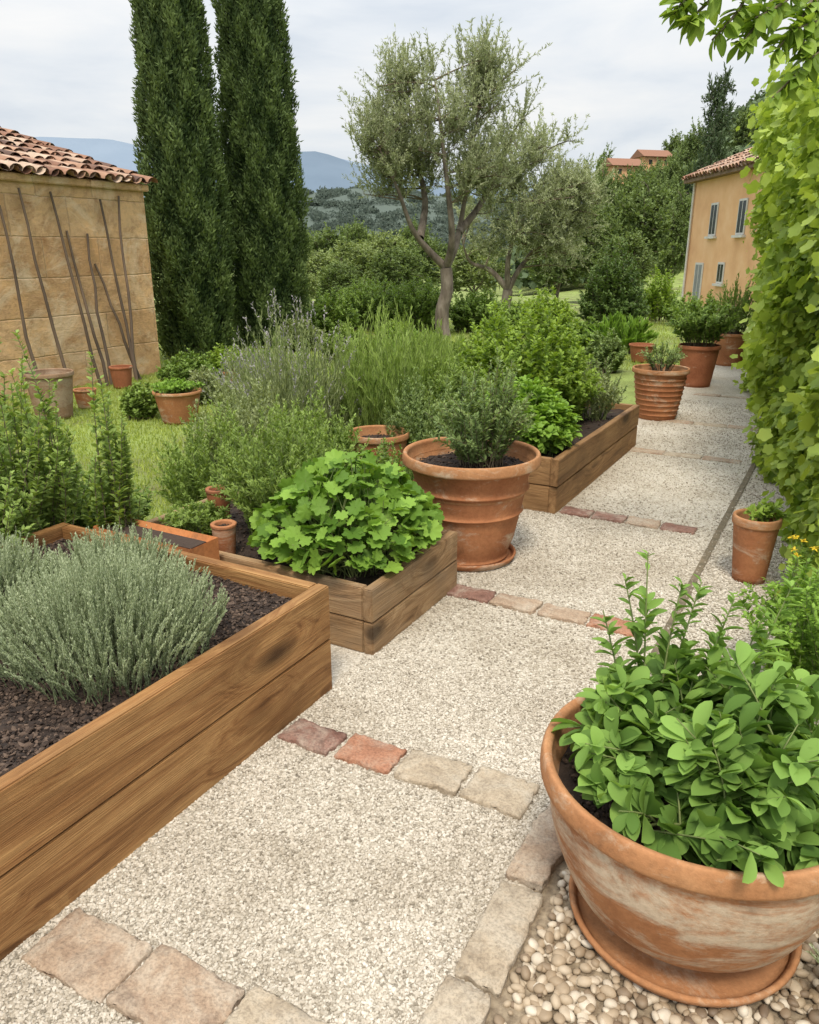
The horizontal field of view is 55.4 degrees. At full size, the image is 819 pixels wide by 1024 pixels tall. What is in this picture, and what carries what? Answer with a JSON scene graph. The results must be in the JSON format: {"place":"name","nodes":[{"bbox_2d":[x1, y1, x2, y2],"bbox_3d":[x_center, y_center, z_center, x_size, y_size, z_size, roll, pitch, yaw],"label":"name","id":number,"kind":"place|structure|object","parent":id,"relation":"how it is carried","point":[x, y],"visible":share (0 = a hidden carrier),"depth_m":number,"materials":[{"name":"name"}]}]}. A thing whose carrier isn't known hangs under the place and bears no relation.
{"place":"outdoors","nodes":[
{"label":"outdoors","id":0,"kind":"place"},
{"bbox_2d":[35,137,543,194],"bbox_3d":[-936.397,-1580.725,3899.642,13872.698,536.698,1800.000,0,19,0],"label":"mountain","id":1,"kind":"structure","parent":0,"point":[118,154],"depth_m":3755.60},
{"bbox_2d":[137,151,531,199],"bbox_3d":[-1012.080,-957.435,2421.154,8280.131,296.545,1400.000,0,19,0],"label":"mountain","id":2,"kind":"structure","parent":0,"point":[323,170],"depth_m":2278.09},
{"bbox_2d":[0,260,754,520],"bbox_3d":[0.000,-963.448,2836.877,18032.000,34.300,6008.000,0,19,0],"label":"ground","id":3,"kind":"structure","parent":0,"point":[571,292],"depth_m":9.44,"materials":[{"name":"green plant"}]},
{"bbox_2d":[0,456,37,567],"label":"tall shrub","id":4,"kind":"object","parent":3,"relation":"on","point":[10,521],"visible":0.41,"depth_m":3.23,"materials":[{"name":"green plant"}]},
{"bbox_2d":[0,329,83,534],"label":"tall shrub","id":5,"kind":"object","parent":3,"relation":"on","point":[56,475],"visible":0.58,"depth_m":3.47,"materials":[{"name":"green plant"}]},
{"bbox_2d":[23,368,73,419],"bbox_3d":[-3.562,-1.168,7.761,0.472,0.460,0.468,15,24,38],"label":"terracotta pot","id":6,"kind":"object","parent":3,"relation":"on","point":[63,391],"visible":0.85,"depth_m":7.64,"materials":[{"name":"ceramic"}]},
{"bbox_2d":[49,191,101,385],"bbox_3d":[-3.929,-2.577,9.220,0.327,2.249,0.054,-2,19,-6],"label":"garden cane","id":7,"kind":"object","parent":3,"relation":"on","point":[77,296],"visible":0.91,"depth_m":9.20,"materials":[{"name":"brown wood"}]},
{"bbox_2d":[0,126,160,397],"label":"stone shed","id":8,"kind":"structure","parent":3,"relation":"on","point":[36,171],"depth_m":9.33,"materials":[{"name":"stone"}]},
{"bbox_2d":[20,452,154,528],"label":"tall shrub","id":9,"kind":"object","parent":3,"relation":"on","point":[81,523],"visible":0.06,"depth_m":3.99,"materials":[{"name":"green plant"}]},
{"bbox_2d":[79,351,145,529],"bbox_3d":[-1.361,-0.138,3.570,0.300,1.191,0.236,0,19,0],"label":"tall shrub","id":10,"kind":"object","parent":3,"relation":"on","point":[122,502],"visible":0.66,"depth_m":3.52,"materials":[{"name":"green plant"}]},
{"bbox_2d":[118,380,158,420],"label":"garden shrub","id":11,"kind":"object","parent":3,"relation":"on","point":[137,401],"visible":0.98,"depth_m":7.67,"materials":[{"name":"green plant"}]},
{"bbox_2d":[93,518,219,559],"bbox_3d":[-1.140,0.280,3.549,0.600,0.408,0.170,10,21,27],"label":"terracotta trough","id":12,"kind":"object","parent":3,"relation":"on","point":[196,543],"visible":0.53,"depth_m":3.46,"materials":[{"name":"ceramic"}]},
{"bbox_2d":[0,522,331,960],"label":"raised bed","id":13,"kind":"object","parent":3,"relation":"on","point":[91,793],"visible":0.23,"depth_m":2.21,"materials":[{"name":"brown wood"}]},
{"bbox_2d":[0,526,65,634],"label":"cotton lavender","id":14,"kind":"object","parent":13,"relation":"on","point":[7,570],"visible":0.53,"depth_m":2.75,"materials":[{"name":"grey plant"}]},
{"bbox_2d":[40,522,183,594],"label":"cotton lavender","id":15,"kind":"object","parent":13,"relation":"on","point":[95,543],"visible":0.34,"depth_m":2.96,"materials":[{"name":"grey plant"}]},
{"bbox_2d":[0,542,229,705],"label":"cotton lavender","id":16,"kind":"object","parent":13,"relation":"on","point":[89,599],"visible":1,"depth_m":2.34,"materials":[{"name":"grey plant"}]},
{"bbox_2d":[152,388,201,424],"bbox_3d":[-2.253,-1.036,7.603,0.468,0.310,0.472,8,20,22],"label":"terracotta pot","id":17,"kind":"object","parent":3,"relation":"on","point":[172,408],"visible":0.73,"depth_m":7.45,"materials":[{"name":"ceramic"}]},
{"bbox_2d":[149,377,204,393],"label":"herb","id":18,"kind":"object","parent":17,"relation":"on","point":[176,386],"visible":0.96,"depth_m":7.47,"materials":[{"name":"green plant"}]},
{"bbox_2d":[128,0,239,357],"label":"cypress tree","id":19,"kind":"object","parent":3,"relation":"on","point":[187,203],"visible":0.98,"depth_m":11.23,"materials":[{"name":"green plant"}]},
{"bbox_2d":[154,348,216,383],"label":"garden shrub","id":20,"kind":"object","parent":3,"relation":"on","point":[178,366],"visible":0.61,"depth_m":9.47,"materials":[{"name":"green plant"}]},
{"bbox_2d":[151,399,264,508],"bbox_3d":[-1.148,-0.300,4.684,0.779,0.790,0.756,-17,25,-41],"label":"green herb","id":21,"kind":"object","parent":3,"relation":"on","point":[191,469],"visible":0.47,"depth_m":4.53,"materials":[{"name":"green plant"}]},
{"bbox_2d":[179,372,293,473],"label":"garden herb","id":22,"kind":"object","parent":3,"relation":"on","point":[249,420],"visible":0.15,"depth_m":5.01,"materials":[{"name":"green plant"}]},
{"bbox_2d":[203,339,293,424],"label":"lavender","id":23,"kind":"object","parent":3,"relation":"on","point":[236,368],"visible":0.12,"depth_m":6.64,"materials":[{"name":"green plant"}]},
{"bbox_2d":[210,0,313,348],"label":"cypress tree","id":24,"kind":"object","parent":3,"relation":"on","point":[256,119],"visible":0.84,"depth_m":12.36,"materials":[{"name":"green plant"}]},
{"bbox_2d":[218,289,364,446],"bbox_3d":[-0.860,-0.948,5.737,1.120,1.348,1.128,0,19,0],"label":"lavender","id":25,"kind":"object","parent":3,"relation":"on","point":[282,388],"visible":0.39,"depth_m":5.59,"materials":[{"name":"green plant"}]},
{"bbox_2d":[147,491,457,654],"bbox_3d":[-0.592,0.237,3.847,1.452,0.300,0.800,10,21,27],"label":"raised bed","id":26,"kind":"object","parent":3,"relation":"on","point":[371,614],"visible":0.17,"depth_m":3.38,"materials":[{"name":"brown wood"}]},
{"bbox_2d":[158,499,230,535],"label":"green herb","id":27,"kind":"object","parent":26,"relation":"on","point":[200,515],"visible":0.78,"depth_m":3.81,"materials":[{"name":"green plant"}]},
{"bbox_2d":[210,519,236,553],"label":"terracotta pot","id":28,"kind":"object","parent":26,"relation":"on","point":[224,531],"visible":0.98,"depth_m":3.59,"materials":[{"name":"ceramic"}]},
{"bbox_2d":[207,394,354,534],"bbox_3d":[-0.609,-0.214,3.838,0.768,0.725,0.746,0,19,0],"label":"green herb","id":29,"kind":"object","parent":26,"relation":"on","point":[256,490],"visible":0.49,"depth_m":3.73,"materials":[{"name":"green plant"}]},
{"bbox_2d":[246,448,444,578],"bbox_3d":[-0.288,-0.035,3.557,0.905,0.527,0.890,0,19,0],"label":"geranium plant","id":30,"kind":"object","parent":26,"relation":"on","point":[367,514],"visible":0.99,"depth_m":3.37,"materials":[{"name":"green plant"}]},
{"bbox_2d":[261,383,370,474],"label":"garden herb","id":31,"kind":"object","parent":3,"relation":"on","point":[342,437],"visible":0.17,"depth_m":4.78,"materials":[{"name":"green plant"}]},
{"bbox_2d":[306,221,354,271],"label":"broadleaf tree","id":32,"kind":"object","parent":3,"relation":"on","point":[325,239],"visible":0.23,"depth_m":51.46,"materials":[{"name":"green plant"}]},
{"bbox_2d":[305,287,360,337],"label":"garden shrub","id":33,"kind":"object","parent":3,"relation":"on","point":[340,310],"visible":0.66,"depth_m":14.59,"materials":[{"name":"green plant"}]},
{"bbox_2d":[314,257,370,296],"bbox_3d":[-2.134,-6.895,24.095,1.834,1.892,1.749,-6,19,-16],"label":"broadleaf tree","id":34,"kind":"object","parent":3,"relation":"on","point":[336,273],"visible":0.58,"depth_m":23.64,"materials":[{"name":"green plant"}]},
{"bbox_2d":[323,238,383,290],"bbox_3d":[-2.389,-10.478,34.565,3.071,3.111,3.517,2,19,6],"label":"broadleaf tree","id":35,"kind":"object","parent":3,"relation":"on","point":[360,252],"visible":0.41,"depth_m":33.81,"materials":[{"name":"green plant"}]},
{"bbox_2d":[336,275,401,331],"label":"garden shrub","id":36,"kind":"object","parent":3,"relation":"on","point":[360,300],"visible":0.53,"depth_m":15.90,"materials":[{"name":"green plant"}]},
{"bbox_2d":[348,425,409,471],"bbox_3d":[-0.210,-0.327,5.291,0.421,0.450,0.419,5,19,16],"label":"terracotta pot","id":37,"kind":"object","parent":3,"relation":"on","point":[371,433],"visible":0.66,"depth_m":5.16,"materials":[{"name":"ceramic"}]},
{"bbox_2d":[355,228,411,291],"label":"broadleaf tree","id":38,"kind":"object","parent":3,"relation":"on","point":[375,241],"visible":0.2,"depth_m":56.01,"materials":[{"name":"green plant"}]},
{"bbox_2d":[325,294,452,445],"bbox_3d":[-0.145,-0.966,5.853,0.999,1.306,0.972,0,19,0],"label":"feathery herb","id":39,"kind":"object","parent":3,"relation":"on","point":[373,397],"visible":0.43,"depth_m":5.62,"materials":[{"name":"green plant"}]},
{"bbox_2d":[365,241,427,291],"bbox_3d":[-0.590,-9.828,32.633,2.834,2.896,2.703,7,20,19],"label":"broadleaf tree","id":40,"kind":"object","parent":3,"relation":"on","point":[380,269],"visible":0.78,"depth_m":32.07,"materials":[{"name":"green plant"}]},
{"bbox_2d":[379,275,451,332],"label":"garden shrub","id":41,"kind":"object","parent":3,"relation":"on","point":[423,300],"visible":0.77,"depth_m":15.53,"materials":[{"name":"green plant"}]},
{"bbox_2d":[378,367,462,478],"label":"garden herb","id":42,"kind":"object","parent":3,"relation":"on","point":[414,423],"visible":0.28,"depth_m":5.27,"materials":[{"name":"green plant"}]},
{"bbox_2d":[397,233,447,289],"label":"broadleaf tree","id":43,"kind":"object","parent":3,"relation":"on","point":[435,246],"visible":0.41,"depth_m":42.12,"materials":[{"name":"green plant"}]},
{"bbox_2d":[392,315,468,411],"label":"feathery herb","id":44,"kind":"object","parent":3,"relation":"on","point":[458,342],"visible":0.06,"depth_m":6.37,"materials":[{"name":"green plant"}]},
{"bbox_2d":[337,13,552,338],"bbox_3d":[0.530,-5.921,14.078,3.693,5.587,3.345,0,19,0],"label":"olive tree","id":45,"kind":"object","parent":3,"relation":"on","point":[398,157],"visible":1,"depth_m":13.50,"materials":[{"name":"green plant"}]},
{"bbox_2d":[418,974,490,1023],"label":"paver","id":46,"kind":"object","parent":3,"relation":"on","point":[456,1001],"visible":0.95,"depth_m":1.71,"materials":[{"name":"beige stone"}]},
{"bbox_2d":[421,243,512,297],"bbox_3d":[2.991,-11.605,38.304,4.143,3.235,3.617,-15,24,-38],"label":"broadleaf tree","id":47,"kind":"object","parent":3,"relation":"on","point":[467,273],"visible":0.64,"depth_m":37.57,"materials":[{"name":"green plant"}]},
{"bbox_2d":[449,287,508,333],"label":"garden shrub","id":48,"kind":"object","parent":3,"relation":"on","point":[463,312],"visible":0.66,"depth_m":15.65,"materials":[{"name":"green plant"}]},
{"bbox_2d":[455,880,542,997],"bbox_3d":[0.222,1.071,1.924,0.125,0.115,0.326,12,22,26],"label":"paver","id":49,"kind":"object","parent":3,"relation":"on","point":[490,953],"visible":0.73,"depth_m":1.89,"materials":[{"name":"beige stone"}]},
{"bbox_2d":[489,593,542,614],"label":"paver","id":50,"kind":"object","parent":3,"relation":"on","point":[521,604],"visible":0.48,"depth_m":3.67,"materials":[{"name":"beige stone"}]},
{"bbox_2d":[407,403,639,513],"bbox_3d":[0.781,-0.557,6.119,1.500,0.360,2.100,10,21,27],"label":"raised bed","id":51,"kind":"object","parent":3,"relation":"on","point":[561,479],"visible":0.11,"depth_m":5.39,"materials":[{"name":"brown wood"}]},
{"bbox_2d":[408,353,490,419],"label":"feathery herb","id":52,"kind":"object","parent":51,"relation":"on","point":[454,377],"visible":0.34,"depth_m":5.53,"materials":[{"name":"green plant"}]},
{"bbox_2d":[444,288,606,424],"bbox_3d":[0.878,-1.201,6.041,1.280,1.034,1.240,0,19,0],"label":"lemon balm","id":53,"kind":"object","parent":51,"relation":"on","point":[560,364],"visible":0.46,"depth_m":5.83,"materials":[{"name":"green plant"}]},
{"bbox_2d":[477,371,582,455],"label":"basil plant","id":54,"kind":"object","parent":51,"relation":"on","point":[555,428],"visible":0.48,"depth_m":5.10,"materials":[{"name":"green plant"}]},
{"bbox_2d":[580,370,623,421],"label":"grey herb","id":55,"kind":"object","parent":51,"relation":"on","point":[604,400],"visible":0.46,"depth_m":6.19,"materials":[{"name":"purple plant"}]},
{"bbox_2d":[505,804,563,892],"bbox_3d":[0.390,0.962,2.208,0.125,0.112,0.349,8,21,27],"label":"paver","id":56,"kind":"object","parent":3,"relation":"on","point":[538,858],"visible":0.41,"depth_m":2.12,"materials":[{"name":"beige stone"}]},
{"bbox_2d":[453,105,618,307],"bbox_3d":[3.219,-7.667,20.392,4.411,5.218,3.875,0,19,0],"label":"olive tree","id":57,"kind":"object","parent":3,"relation":"on","point":[554,215],"visible":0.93,"depth_m":19.92,"materials":[{"name":"green plant"}]},
{"bbox_2d":[518,284,580,343],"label":"garden shrub","id":58,"kind":"object","parent":3,"relation":"on","point":[567,313],"visible":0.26,"depth_m":13.47,"materials":[{"name":"green plant"}]},
{"bbox_2d":[519,234,600,297],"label":"broadleaf tree","id":59,"kind":"object","parent":3,"relation":"on","point":[556,275],"visible":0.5,"depth_m":42.39,"materials":[{"name":"green plant"}]},
{"bbox_2d":[574,192,627,289],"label":"broadleaf tree","id":60,"kind":"object","parent":3,"relation":"on","point":[610,229],"visible":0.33,"depth_m":42.67,"materials":[{"name":"green plant"}]},
{"bbox_2d":[582,328,627,373],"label":"garden shrub","id":61,"kind":"object","parent":3,"relation":"on","point":[611,349],"visible":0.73,"depth_m":10.58,"materials":[{"name":"green plant"}]},
{"bbox_2d":[573,238,650,326],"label":"garden shrub","id":62,"kind":"object","parent":3,"relation":"on","point":[615,290],"visible":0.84,"depth_m":16.30,"materials":[{"name":"green plant"}]},
{"bbox_2d":[585,311,659,353],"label":"garden shrub","id":63,"kind":"object","parent":3,"relation":"on","point":[632,333],"visible":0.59,"depth_m":12.59,"materials":[{"name":"green plant"}]},
{"bbox_2d":[591,226,661,287],"bbox_3d":[10.594,-11.920,38.117,3.315,3.987,3.162,-2,19,-5],"label":"broadleaf tree","id":64,"kind":"object","parent":3,"relation":"on","point":[635,244],"visible":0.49,"depth_m":37.49,"materials":[{"name":"green plant"}]},
{"bbox_2d":[599,165,677,279],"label":"broadleaf tree","id":65,"kind":"object","parent":3,"relation":"on","point":[645,208],"visible":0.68,"depth_m":45.90,"materials":[{"name":"green plant"}]},
{"bbox_2d":[481,859,818,1023],"bbox_3d":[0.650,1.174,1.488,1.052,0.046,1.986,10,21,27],"label":"pebbles","id":66,"kind":"object","parent":3,"relation":"on","point":[566,996],"visible":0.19,"depth_m":1.75,"materials":[{"name":"gravel"}]},
{"bbox_2d":[569,874,801,1007],"bbox_3d":[0.675,0.990,1.946,0.548,0.040,0.548,0,19,0],"label":"pot saucer","id":67,"kind":"object","parent":66,"relation":"on","point":[662,978],"visible":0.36,"depth_m":1.77,"materials":[{"name":"ceramic"}]},
{"bbox_2d":[540,697,818,972],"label":"terracotta pot","id":68,"kind":"object","parent":67,"relation":"on","point":[682,913],"visible":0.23,"depth_m":1.59,"materials":[{"name":"ceramic"}]},
{"bbox_2d":[550,638,818,887],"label":"sage plant","id":69,"kind":"object","parent":68,"relation":"in","point":[744,798],"visible":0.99,"depth_m":1.63,"materials":[{"name":"green plant"}]},
{"bbox_2d":[590,549,804,719],"bbox_3d":[0.688,0.337,1.913,0.503,0.505,0.157,0,19,0],"label":"tall herb","id":70,"kind":"object","parent":68,"relation":"in","point":[638,629],"visible":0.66,"depth_m":1.89,"materials":[{"name":"green plant"}]},
{"bbox_2d":[481,66,818,290],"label":"woodland","id":71,"kind":"object","parent":3,"relation":"on","point":[522,280],"visible":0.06,"depth_m":90.27,"materials":[{"name":"green plant"}]},
{"bbox_2d":[640,265,680,322],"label":"garden shrub","id":72,"kind":"object","parent":3,"relation":"on","point":[659,297],"visible":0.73,"depth_m":17.93,"materials":[{"name":"green plant"}]},
{"bbox_2d":[652,180,691,283],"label":"broadleaf tree","id":73,"kind":"object","parent":3,"relation":"on","point":[680,207],"visible":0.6,"depth_m":50.08,"materials":[{"name":"green plant"}]},
{"bbox_2d":[672,116,708,169],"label":"broadleaf tree","id":74,"kind":"object","parent":3,"relation":"on","point":[691,146],"visible":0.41,"depth_m":108.36,"materials":[{"name":"green plant"}]},
{"bbox_2d":[672,62,738,253],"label":"pine tree","id":75,"kind":"object","parent":3,"relation":"on","point":[715,133],"visible":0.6,"depth_m":55.46,"materials":[{"name":"green plant"}]},
{"bbox_2d":[650,453,760,672],"bbox_3d":[3.484,-0.822,7.453,0.036,0.012,11.000,10,21,27],"label":"edging strip","id":76,"kind":"object","parent":3,"relation":"on","point":[703,561],"depth_m":4.38,"materials":[{"name":"grey metal"}]},
{"bbox_2d":[681,147,765,309],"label":"country house","id":77,"kind":"structure","parent":3,"relation":"on","point":[717,254],"depth_m":30.47,"materials":[{"name":"beige paint"}]},
{"bbox_2d":[728,102,758,150],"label":"broadleaf tree","id":78,"kind":"object","parent":3,"relation":"on","point":[740,138],"visible":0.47,"depth_m":108.44,"materials":[{"name":"green plant"}]},
{"bbox_2d":[730,41,818,606],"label":"vine hedge","id":79,"kind":"object","parent":3,"relation":"on","point":[779,362],"visible":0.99,"depth_m":4.94,"materials":[{"name":"green plant"}]},
{"bbox_2d":[658,0,818,109],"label":"overhanging branch","id":80,"kind":"object","parent":79,"relation":"attached to","point":[751,22],"visible":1,"depth_m":2.85,"materials":[{"name":"green plant"}]},
{"bbox_2d":[0,365,796,1023],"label":"path","id":81,"kind":"structure","parent":0,"point":[344,659],"depth_m":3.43,"materials":[{"name":"beige gravel"}]},
{"bbox_2d":[21,907,152,1004],"bbox_3d":[-0.764,1.091,1.871,0.268,0.111,0.175,10,22,26],"label":"paver","id":82,"kind":"object","parent":81,"relation":"on","point":[81,953],"visible":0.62,"depth_m":1.84,"materials":[{"name":"beige stone"}]},
{"bbox_2d":[106,944,244,1023],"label":"paver","id":83,"kind":"object","parent":81,"relation":"on","point":[164,984],"visible":0.87,"depth_m":1.74,"materials":[{"name":"beige stone"}]},
{"bbox_2d":[224,984,328,1023],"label":"paver","id":84,"kind":"object","parent":81,"relation":"on","point":[258,1004],"visible":1,"depth_m":1.70,"materials":[{"name":"beige stone"}]},
{"bbox_2d":[277,718,346,756],"bbox_3d":[-0.333,0.814,2.696,0.214,0.116,0.134,10,21,30],"label":"paver","id":85,"kind":"object","parent":81,"relation":"on","point":[313,737],"visible":0.52,"depth_m":2.67,"materials":[{"name":"stone"}]},
{"bbox_2d":[334,733,406,774],"bbox_3d":[-0.129,0.843,2.605,0.207,0.113,0.150,9,20,26],"label":"paver","id":86,"kind":"object","parent":81,"relation":"on","point":[370,753],"visible":0.6,"depth_m":2.57,"materials":[{"name":"orange stone"}]},
{"bbox_2d":[394,749,472,796],"bbox_3d":[0.075,0.872,2.515,0.224,0.115,0.163,7,18,25],"label":"paver","id":87,"kind":"object","parent":81,"relation":"on","point":[442,775],"visible":0.67,"depth_m":2.48,"materials":[{"name":"beige stone"}]},
{"bbox_2d":[402,437,540,565],"bbox_3d":[0.324,-0.048,4.193,0.732,0.580,0.728,-12,22,-31],"label":"terracotta pot","id":88,"kind":"object","parent":81,"relation":"on","point":[481,508],"visible":0.74,"depth_m":3.96,"materials":[{"name":"ceramic"}]},
{"bbox_2d":[423,347,536,467],"bbox_3d":[0.368,-0.548,4.032,0.599,0.615,0.609,0,19,0],"label":"sage shrub","id":89,"kind":"object","parent":88,"relation":"on","point":[497,422],"visible":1,"depth_m":3.97,"materials":[{"name":"green plant"}]},
{"bbox_2d":[458,765,539,819],"bbox_3d":[0.280,0.904,2.425,0.211,0.114,0.178,10,20,29],"label":"paver","id":90,"kind":"object","parent":81,"relation":"on","point":[501,792],"visible":0.56,"depth_m":2.39,"materials":[{"name":"beige stone"}]},
{"bbox_2d":[537,603,591,625],"bbox_3d":[0.710,0.510,3.600,0.231,0.116,0.134,10,20,27],"label":"paver","id":91,"kind":"object","parent":81,"relation":"on","point":[559,613],"visible":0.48,"depth_m":3.57,"materials":[{"name":"beige stone"}]},
{"bbox_2d":[632,364,689,420],"bbox_3d":[2.476,-1.187,7.755,0.548,0.500,0.552,2,19,7],"label":"terracotta pot","id":92,"kind":"object","parent":81,"relation":"on","point":[658,394],"visible":0.95,"depth_m":7.59,"materials":[{"name":"ceramic"}]},
{"bbox_2d":[636,341,687,370],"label":"grey herb","id":93,"kind":"object","parent":92,"relation":"on","point":[675,356],"visible":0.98,"depth_m":7.62,"materials":[{"name":"green plant"}]},
{"bbox_2d":[678,342,720,387],"bbox_3d":[3.543,-1.807,9.599,0.502,0.500,0.498,-10,21,-26],"label":"terracotta pot","id":94,"kind":"object","parent":81,"relation":"on","point":[700,362],"visible":0.93,"depth_m":9.43,"materials":[{"name":"ceramic"}]},
{"bbox_2d":[664,289,743,346],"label":"leafy shrub","id":95,"kind":"object","parent":94,"relation":"on","point":[697,325],"visible":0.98,"depth_m":9.32,"materials":[{"name":"green plant"}]},
{"bbox_2d":[714,331,748,365],"bbox_3d":[4.675,-2.381,11.373,0.518,0.460,0.522,11,22,30],"label":"terracotta pot","id":96,"kind":"object","parent":81,"relation":"on","point":[730,344],"visible":0.56,"depth_m":11.19,"materials":[{"name":"ceramic"}]},
{"bbox_2d":[705,272,759,333],"bbox_3d":[4.667,-2.967,11.167,0.738,0.918,0.826,-5,19,-15],"label":"rosemary","id":97,"kind":"object","parent":96,"relation":"on","point":[743,299],"visible":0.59,"depth_m":11.10,"materials":[{"name":"green plant"}]},
{"bbox_2d":[0,0,808,181],"label":"sky","id":98,"kind":"structure","parent":0,"point":[67,67],"materials":[{"name":"white"}]},
{"bbox_2d":[299,188,541,268],"bbox_3d":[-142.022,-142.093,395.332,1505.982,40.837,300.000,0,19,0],"label":"hills","id":99,"kind":"structure","parent":0,"point":[382,207],"depth_m":355.69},
{"bbox_2d":[146,184,537,269],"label":"woodland","id":100,"kind":"object","parent":99,"relation":"on","point":[322,194],"visible":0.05,"depth_m":345.13,"materials":[{"name":"green plant"}]},
{"bbox_2d":[650,466,818,723],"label":"path verge","id":101,"kind":"structure","parent":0,"point":[757,488],"depth_m":3.96,"materials":[{"name":"beige gravel"}]},
{"bbox_2d":[732,508,782,584],"bbox_3d":[1.732,0.178,3.933,0.231,0.345,0.229,15,24,38],"label":"terracotta pot","id":102,"kind":"object","parent":101,"relation":"on","point":[754,541],"visible":0.92,"depth_m":3.86,"materials":[{"name":"ceramic"}]},
{"bbox_2d":[743,498,791,522],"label":"herb","id":103,"kind":"object","parent":102,"relation":"on","point":[765,511],"visible":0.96,"depth_m":3.84,"materials":[{"name":"green plant"}]},
{"bbox_2d":[733,554,818,718],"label":"verge shrub","id":104,"kind":"object","parent":101,"relation":"on","point":[800,650],"visible":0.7,"depth_m":2.82,"materials":[{"name":"green plant"}]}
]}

